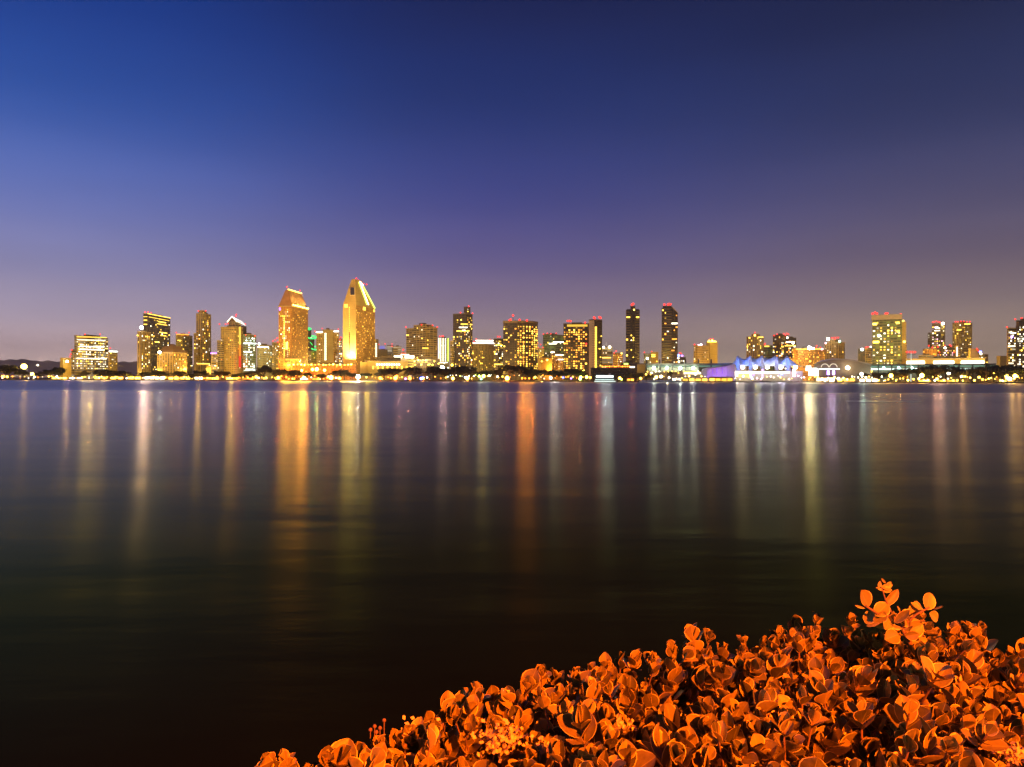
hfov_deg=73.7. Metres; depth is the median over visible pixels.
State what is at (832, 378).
waterfront pavilion
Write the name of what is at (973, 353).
orange cube block
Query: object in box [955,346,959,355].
thin lit stack
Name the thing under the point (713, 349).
yellow crown block
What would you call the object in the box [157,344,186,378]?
brown roof hotel
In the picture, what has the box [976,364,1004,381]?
shore tree
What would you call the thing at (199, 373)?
shore tree
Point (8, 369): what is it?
shore tree
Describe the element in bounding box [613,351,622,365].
orange lit low block
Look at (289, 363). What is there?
hotel podium
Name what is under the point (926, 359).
white band hall
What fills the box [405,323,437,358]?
balcony grid block
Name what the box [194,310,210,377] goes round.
slim step tower
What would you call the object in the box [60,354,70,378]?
block
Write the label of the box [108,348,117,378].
side wing block
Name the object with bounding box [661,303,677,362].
slim slant top tower
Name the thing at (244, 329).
dark behind block
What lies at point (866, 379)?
waterfront pavilion
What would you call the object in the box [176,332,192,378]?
orange crown block
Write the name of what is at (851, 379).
waterfront pavilion
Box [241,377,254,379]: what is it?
waterfront pavilion
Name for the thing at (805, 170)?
sky
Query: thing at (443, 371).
shore tree
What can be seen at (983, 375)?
shore tree
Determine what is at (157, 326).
office tower
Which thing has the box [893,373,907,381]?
shore tree
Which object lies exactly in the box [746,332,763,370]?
tan round top tower
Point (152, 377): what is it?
waterfront pavilion
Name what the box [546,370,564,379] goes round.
shore tree
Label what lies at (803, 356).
orange wide block
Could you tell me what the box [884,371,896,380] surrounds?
shore tree
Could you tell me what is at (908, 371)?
shore tree
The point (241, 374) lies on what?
shore tree
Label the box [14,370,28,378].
shore tree
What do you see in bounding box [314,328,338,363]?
building
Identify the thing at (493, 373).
shore tree
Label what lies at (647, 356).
speckled low block
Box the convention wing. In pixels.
[871,363,995,381]
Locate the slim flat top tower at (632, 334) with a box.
[626,303,639,362]
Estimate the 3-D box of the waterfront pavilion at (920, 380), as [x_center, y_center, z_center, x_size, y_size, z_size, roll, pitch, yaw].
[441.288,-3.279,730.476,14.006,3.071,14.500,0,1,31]
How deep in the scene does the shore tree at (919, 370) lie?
727.63 m
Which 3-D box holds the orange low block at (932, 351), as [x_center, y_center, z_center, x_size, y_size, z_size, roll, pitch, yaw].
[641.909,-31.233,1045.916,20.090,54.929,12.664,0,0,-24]
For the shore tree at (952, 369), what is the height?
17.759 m
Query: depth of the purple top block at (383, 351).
1358.49 m
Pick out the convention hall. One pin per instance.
(681, 370)
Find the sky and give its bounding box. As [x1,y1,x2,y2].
[0,0,1023,370]
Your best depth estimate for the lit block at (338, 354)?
1108.52 m
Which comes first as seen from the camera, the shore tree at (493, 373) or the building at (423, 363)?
the shore tree at (493, 373)
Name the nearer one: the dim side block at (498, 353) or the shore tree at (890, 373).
the shore tree at (890, 373)
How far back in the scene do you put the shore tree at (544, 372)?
807.73 m
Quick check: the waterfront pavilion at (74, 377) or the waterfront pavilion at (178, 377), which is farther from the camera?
the waterfront pavilion at (74, 377)
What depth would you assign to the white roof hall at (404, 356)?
998.86 m
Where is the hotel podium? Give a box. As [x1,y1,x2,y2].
[278,357,356,379]
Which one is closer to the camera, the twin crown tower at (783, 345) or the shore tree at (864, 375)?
the shore tree at (864, 375)
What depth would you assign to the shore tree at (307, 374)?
866.57 m
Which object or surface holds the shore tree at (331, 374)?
on the ground
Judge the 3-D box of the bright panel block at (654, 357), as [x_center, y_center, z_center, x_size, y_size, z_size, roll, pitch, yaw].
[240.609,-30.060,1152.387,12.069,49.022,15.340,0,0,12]
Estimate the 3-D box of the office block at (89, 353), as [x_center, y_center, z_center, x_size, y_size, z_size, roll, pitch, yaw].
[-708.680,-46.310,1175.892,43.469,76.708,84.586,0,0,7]
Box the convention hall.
[637,359,732,380]
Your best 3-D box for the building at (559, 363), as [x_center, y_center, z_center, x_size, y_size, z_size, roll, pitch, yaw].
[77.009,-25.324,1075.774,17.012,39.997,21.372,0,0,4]
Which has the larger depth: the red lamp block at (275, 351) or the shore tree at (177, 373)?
the red lamp block at (275, 351)
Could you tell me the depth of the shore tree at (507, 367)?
814.91 m
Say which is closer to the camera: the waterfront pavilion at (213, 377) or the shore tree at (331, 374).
the shore tree at (331, 374)
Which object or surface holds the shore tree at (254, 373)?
on the ground
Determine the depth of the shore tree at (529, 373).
810.12 m
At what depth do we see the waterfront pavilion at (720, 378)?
767.55 m
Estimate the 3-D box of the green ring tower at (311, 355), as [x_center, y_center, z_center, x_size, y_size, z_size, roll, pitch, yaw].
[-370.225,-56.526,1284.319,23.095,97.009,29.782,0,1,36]
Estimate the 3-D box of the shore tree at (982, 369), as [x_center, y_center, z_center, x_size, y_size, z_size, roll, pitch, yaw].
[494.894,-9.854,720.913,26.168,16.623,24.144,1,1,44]
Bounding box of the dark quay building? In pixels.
[590,361,644,380]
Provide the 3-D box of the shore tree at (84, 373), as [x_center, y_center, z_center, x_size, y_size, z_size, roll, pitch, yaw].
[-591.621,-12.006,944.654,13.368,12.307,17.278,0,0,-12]
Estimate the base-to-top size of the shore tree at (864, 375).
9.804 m
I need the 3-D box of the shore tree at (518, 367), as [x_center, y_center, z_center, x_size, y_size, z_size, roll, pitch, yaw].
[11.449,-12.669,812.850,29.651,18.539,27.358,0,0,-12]
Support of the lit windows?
in the office block at (89, 353)
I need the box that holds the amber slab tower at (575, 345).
[563,320,588,379]
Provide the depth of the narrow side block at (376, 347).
1166.78 m
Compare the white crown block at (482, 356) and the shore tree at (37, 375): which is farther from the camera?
the white crown block at (482, 356)
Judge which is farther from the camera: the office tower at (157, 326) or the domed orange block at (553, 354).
the office tower at (157, 326)
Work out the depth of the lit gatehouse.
942.46 m
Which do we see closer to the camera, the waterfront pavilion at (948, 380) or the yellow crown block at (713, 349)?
the waterfront pavilion at (948, 380)
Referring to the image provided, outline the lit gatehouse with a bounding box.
[206,365,210,375]
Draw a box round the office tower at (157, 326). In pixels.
[143,312,169,372]
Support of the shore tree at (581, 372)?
on the ground
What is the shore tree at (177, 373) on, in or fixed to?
on the ground
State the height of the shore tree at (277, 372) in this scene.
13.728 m
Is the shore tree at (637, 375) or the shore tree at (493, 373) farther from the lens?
the shore tree at (493, 373)
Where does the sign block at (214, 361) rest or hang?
on the ground
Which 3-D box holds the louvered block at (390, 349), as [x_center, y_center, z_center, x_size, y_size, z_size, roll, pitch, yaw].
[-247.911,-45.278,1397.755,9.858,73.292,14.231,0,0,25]
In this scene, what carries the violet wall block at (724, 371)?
on the ground
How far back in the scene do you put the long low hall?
918.83 m
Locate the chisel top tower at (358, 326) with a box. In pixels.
[343,278,374,379]
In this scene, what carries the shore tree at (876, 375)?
on the ground
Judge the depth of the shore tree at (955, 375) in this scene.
724.01 m
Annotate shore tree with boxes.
[0,365,22,378]
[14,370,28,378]
[30,373,45,378]
[38,370,58,378]
[51,367,66,375]
[78,371,90,378]
[90,369,110,375]
[104,370,131,375]
[136,372,149,376]
[144,370,169,375]
[169,371,187,375]
[186,374,194,379]
[193,370,209,378]
[211,371,229,379]
[236,373,251,376]
[243,370,262,379]
[255,365,273,379]
[271,369,288,375]
[286,370,301,379]
[301,372,313,379]
[314,374,325,379]
[326,371,345,379]
[332,369,354,379]
[360,373,371,376]
[374,368,397,379]
[382,368,402,379]
[401,367,423,379]
[421,366,443,379]
[438,368,451,379]
[447,365,472,379]
[458,366,478,379]
[479,370,488,378]
[487,370,502,379]
[498,364,524,379]
[510,365,534,380]
[519,369,541,380]
[534,369,548,379]
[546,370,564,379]
[561,368,580,380]
[576,370,587,380]
[633,373,645,380]
[857,373,870,377]
[872,372,886,379]
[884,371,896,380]
[892,368,915,381]
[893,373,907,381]
[913,365,927,378]
[916,371,938,378]
[924,364,948,381]
[943,365,963,378]
[952,372,971,381]
[956,368,980,381]
[970,367,995,381]
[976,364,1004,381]
[978,372,996,381]
[995,365,1023,379]
[995,373,1009,381]
[1015,366,1023,381]
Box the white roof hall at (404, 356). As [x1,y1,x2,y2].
[394,349,414,379]
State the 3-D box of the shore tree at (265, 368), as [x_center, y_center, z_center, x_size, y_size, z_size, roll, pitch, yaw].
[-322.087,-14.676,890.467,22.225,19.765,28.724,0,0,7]
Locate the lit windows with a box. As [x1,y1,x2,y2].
[73,340,105,368]
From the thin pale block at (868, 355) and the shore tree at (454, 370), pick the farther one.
the thin pale block at (868, 355)
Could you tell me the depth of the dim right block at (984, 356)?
1042.87 m
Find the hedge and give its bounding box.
[255,578,1023,766]
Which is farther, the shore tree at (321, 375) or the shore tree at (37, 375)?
the shore tree at (37, 375)
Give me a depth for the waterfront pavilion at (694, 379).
773.72 m
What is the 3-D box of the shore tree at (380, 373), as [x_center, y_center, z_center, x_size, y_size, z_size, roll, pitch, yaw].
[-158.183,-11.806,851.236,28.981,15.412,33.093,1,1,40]
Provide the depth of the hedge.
1.58 m
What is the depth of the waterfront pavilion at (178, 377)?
906.79 m
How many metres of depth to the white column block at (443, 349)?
1148.05 m
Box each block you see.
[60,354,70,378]
[71,334,107,378]
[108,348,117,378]
[137,326,150,378]
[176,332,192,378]
[211,353,217,375]
[241,326,246,333]
[243,333,255,378]
[257,343,271,378]
[272,337,278,378]
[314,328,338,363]
[334,337,342,363]
[375,339,378,356]
[379,342,387,356]
[387,345,393,355]
[393,345,400,356]
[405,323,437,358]
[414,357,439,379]
[438,336,448,379]
[472,339,493,379]
[494,336,502,379]
[538,344,543,357]
[538,356,551,379]
[543,333,562,357]
[550,350,562,379]
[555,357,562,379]
[602,346,612,367]
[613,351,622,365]
[644,352,650,362]
[651,351,657,362]
[678,352,685,362]
[693,344,708,362]
[701,364,734,380]
[706,338,717,362]
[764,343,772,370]
[792,345,825,380]
[858,348,864,361]
[865,346,871,363]
[923,345,936,356]
[937,345,954,356]
[968,348,981,357]
[979,354,987,362]
[996,356,1006,380]
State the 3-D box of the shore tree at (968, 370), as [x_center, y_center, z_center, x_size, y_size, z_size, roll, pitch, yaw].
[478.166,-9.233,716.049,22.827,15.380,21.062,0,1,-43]
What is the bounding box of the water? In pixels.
[0,380,1023,766]
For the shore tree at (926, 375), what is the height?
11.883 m
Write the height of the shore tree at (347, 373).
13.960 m
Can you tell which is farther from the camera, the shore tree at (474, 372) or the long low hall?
the long low hall
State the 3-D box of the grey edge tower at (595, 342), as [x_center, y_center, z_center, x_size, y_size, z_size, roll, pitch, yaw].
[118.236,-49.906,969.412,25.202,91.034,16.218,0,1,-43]
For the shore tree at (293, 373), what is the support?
on the ground
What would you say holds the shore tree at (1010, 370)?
on the ground
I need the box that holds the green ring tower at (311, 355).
[308,328,315,363]
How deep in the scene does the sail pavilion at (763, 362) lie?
798.23 m
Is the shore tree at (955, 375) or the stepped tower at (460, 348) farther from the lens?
the stepped tower at (460, 348)
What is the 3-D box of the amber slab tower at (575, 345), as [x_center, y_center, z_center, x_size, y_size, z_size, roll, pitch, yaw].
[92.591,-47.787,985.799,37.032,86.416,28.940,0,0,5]
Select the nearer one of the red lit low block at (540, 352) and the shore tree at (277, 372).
the shore tree at (277, 372)
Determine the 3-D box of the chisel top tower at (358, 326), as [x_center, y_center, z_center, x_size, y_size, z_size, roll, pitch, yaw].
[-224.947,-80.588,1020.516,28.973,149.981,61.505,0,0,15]
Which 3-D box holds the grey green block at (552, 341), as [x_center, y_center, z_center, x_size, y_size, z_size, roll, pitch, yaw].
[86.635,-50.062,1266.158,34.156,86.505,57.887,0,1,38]
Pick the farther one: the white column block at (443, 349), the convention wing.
the white column block at (443, 349)
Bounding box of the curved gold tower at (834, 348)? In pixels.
[824,337,844,358]
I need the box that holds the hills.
[0,359,995,379]
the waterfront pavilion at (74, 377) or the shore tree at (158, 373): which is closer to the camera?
the shore tree at (158, 373)
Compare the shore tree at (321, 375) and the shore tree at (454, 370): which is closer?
the shore tree at (454, 370)
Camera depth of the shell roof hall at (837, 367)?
787.52 m
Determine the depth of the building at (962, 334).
1139.46 m
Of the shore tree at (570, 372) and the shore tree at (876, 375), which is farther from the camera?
the shore tree at (570, 372)
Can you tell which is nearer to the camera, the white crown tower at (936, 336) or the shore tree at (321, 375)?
the shore tree at (321, 375)
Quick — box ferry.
[594,373,615,381]
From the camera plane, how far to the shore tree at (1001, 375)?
706.81 m
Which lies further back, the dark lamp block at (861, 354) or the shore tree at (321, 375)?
the dark lamp block at (861, 354)
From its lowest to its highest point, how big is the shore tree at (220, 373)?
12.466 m
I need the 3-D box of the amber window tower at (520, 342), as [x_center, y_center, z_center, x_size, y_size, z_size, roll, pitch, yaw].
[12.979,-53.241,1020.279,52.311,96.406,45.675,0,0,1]
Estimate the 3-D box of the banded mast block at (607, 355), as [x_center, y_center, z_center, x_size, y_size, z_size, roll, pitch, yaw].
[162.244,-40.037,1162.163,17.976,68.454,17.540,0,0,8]
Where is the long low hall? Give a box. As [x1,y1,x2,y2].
[360,356,411,379]
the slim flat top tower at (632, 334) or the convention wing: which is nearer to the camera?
the convention wing
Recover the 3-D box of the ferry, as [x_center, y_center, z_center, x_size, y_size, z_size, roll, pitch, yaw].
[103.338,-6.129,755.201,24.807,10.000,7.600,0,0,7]
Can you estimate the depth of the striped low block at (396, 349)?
1328.78 m
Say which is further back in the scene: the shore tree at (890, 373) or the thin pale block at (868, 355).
the thin pale block at (868, 355)
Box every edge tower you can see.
[589,316,601,379]
[1006,317,1023,380]
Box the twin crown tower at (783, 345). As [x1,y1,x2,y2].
[773,333,795,370]
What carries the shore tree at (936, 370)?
on the ground
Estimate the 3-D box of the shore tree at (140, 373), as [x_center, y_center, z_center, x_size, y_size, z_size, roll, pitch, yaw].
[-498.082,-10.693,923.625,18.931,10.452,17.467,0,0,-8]
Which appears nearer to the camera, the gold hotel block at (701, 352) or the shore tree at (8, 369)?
the shore tree at (8, 369)
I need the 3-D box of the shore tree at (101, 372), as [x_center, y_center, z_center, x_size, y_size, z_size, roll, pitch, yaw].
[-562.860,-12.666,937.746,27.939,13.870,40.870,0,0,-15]
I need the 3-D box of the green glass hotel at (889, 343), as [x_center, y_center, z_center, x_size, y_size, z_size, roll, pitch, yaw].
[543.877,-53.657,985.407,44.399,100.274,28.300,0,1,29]
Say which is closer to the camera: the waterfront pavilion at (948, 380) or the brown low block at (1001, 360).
the waterfront pavilion at (948, 380)
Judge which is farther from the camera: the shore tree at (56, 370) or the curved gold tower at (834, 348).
the curved gold tower at (834, 348)
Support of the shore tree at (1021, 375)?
on the ground
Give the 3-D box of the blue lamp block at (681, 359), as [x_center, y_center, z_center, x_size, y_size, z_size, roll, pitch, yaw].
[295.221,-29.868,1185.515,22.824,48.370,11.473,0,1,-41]
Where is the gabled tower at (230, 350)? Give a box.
[217,314,245,378]
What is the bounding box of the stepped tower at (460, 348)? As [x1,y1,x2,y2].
[450,306,472,379]
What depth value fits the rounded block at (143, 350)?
1095.45 m
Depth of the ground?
1301.63 m
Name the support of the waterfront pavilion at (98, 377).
on the ground
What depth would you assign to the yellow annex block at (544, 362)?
1001.92 m
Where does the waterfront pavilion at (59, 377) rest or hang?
on the ground
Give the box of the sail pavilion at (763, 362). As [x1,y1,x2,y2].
[733,355,802,380]
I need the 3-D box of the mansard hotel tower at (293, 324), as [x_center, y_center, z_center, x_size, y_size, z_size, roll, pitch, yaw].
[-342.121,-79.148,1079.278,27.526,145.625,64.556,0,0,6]
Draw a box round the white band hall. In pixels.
[906,354,985,363]
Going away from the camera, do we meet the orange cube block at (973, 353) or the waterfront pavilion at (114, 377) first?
the waterfront pavilion at (114, 377)
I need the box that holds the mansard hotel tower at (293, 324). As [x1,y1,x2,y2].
[278,286,308,363]
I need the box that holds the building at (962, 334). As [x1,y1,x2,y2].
[952,321,971,357]
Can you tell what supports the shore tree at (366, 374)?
on the ground
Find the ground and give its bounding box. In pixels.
[0,377,1023,381]
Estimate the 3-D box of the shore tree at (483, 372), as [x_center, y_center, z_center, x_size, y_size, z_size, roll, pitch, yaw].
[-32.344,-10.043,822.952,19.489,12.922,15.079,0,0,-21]
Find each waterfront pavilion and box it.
[52,376,66,378]
[68,376,82,378]
[93,376,108,378]
[110,376,123,378]
[126,375,141,378]
[144,375,165,378]
[168,376,189,378]
[205,376,219,379]
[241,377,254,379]
[682,377,707,380]
[709,377,732,380]
[815,376,835,381]
[837,377,853,381]
[858,378,878,381]
[918,379,930,381]
[937,379,954,381]
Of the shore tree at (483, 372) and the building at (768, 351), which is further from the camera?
the building at (768, 351)
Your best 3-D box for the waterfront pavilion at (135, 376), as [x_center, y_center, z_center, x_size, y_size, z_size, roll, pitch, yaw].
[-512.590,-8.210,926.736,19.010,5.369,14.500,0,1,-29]
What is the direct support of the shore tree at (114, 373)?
on the ground
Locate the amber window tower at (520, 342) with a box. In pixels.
[503,314,537,379]
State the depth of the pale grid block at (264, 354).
1177.93 m
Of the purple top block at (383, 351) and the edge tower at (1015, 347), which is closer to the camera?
the edge tower at (1015, 347)
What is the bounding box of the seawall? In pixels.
[0,379,1023,382]
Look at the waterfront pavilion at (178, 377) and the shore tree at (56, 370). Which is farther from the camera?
the shore tree at (56, 370)
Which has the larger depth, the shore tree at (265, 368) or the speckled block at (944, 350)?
the speckled block at (944, 350)
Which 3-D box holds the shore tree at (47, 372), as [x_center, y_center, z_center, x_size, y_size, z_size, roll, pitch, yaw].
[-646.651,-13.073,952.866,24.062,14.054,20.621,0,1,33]
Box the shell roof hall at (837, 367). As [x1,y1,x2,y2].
[806,358,870,381]
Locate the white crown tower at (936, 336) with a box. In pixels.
[928,321,944,348]
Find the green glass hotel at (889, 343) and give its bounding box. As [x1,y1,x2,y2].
[871,312,906,363]
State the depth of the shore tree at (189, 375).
907.85 m
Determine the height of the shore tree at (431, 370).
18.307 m
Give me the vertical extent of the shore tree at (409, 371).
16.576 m
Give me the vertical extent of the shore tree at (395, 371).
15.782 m
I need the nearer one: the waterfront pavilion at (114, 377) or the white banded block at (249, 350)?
the waterfront pavilion at (114, 377)

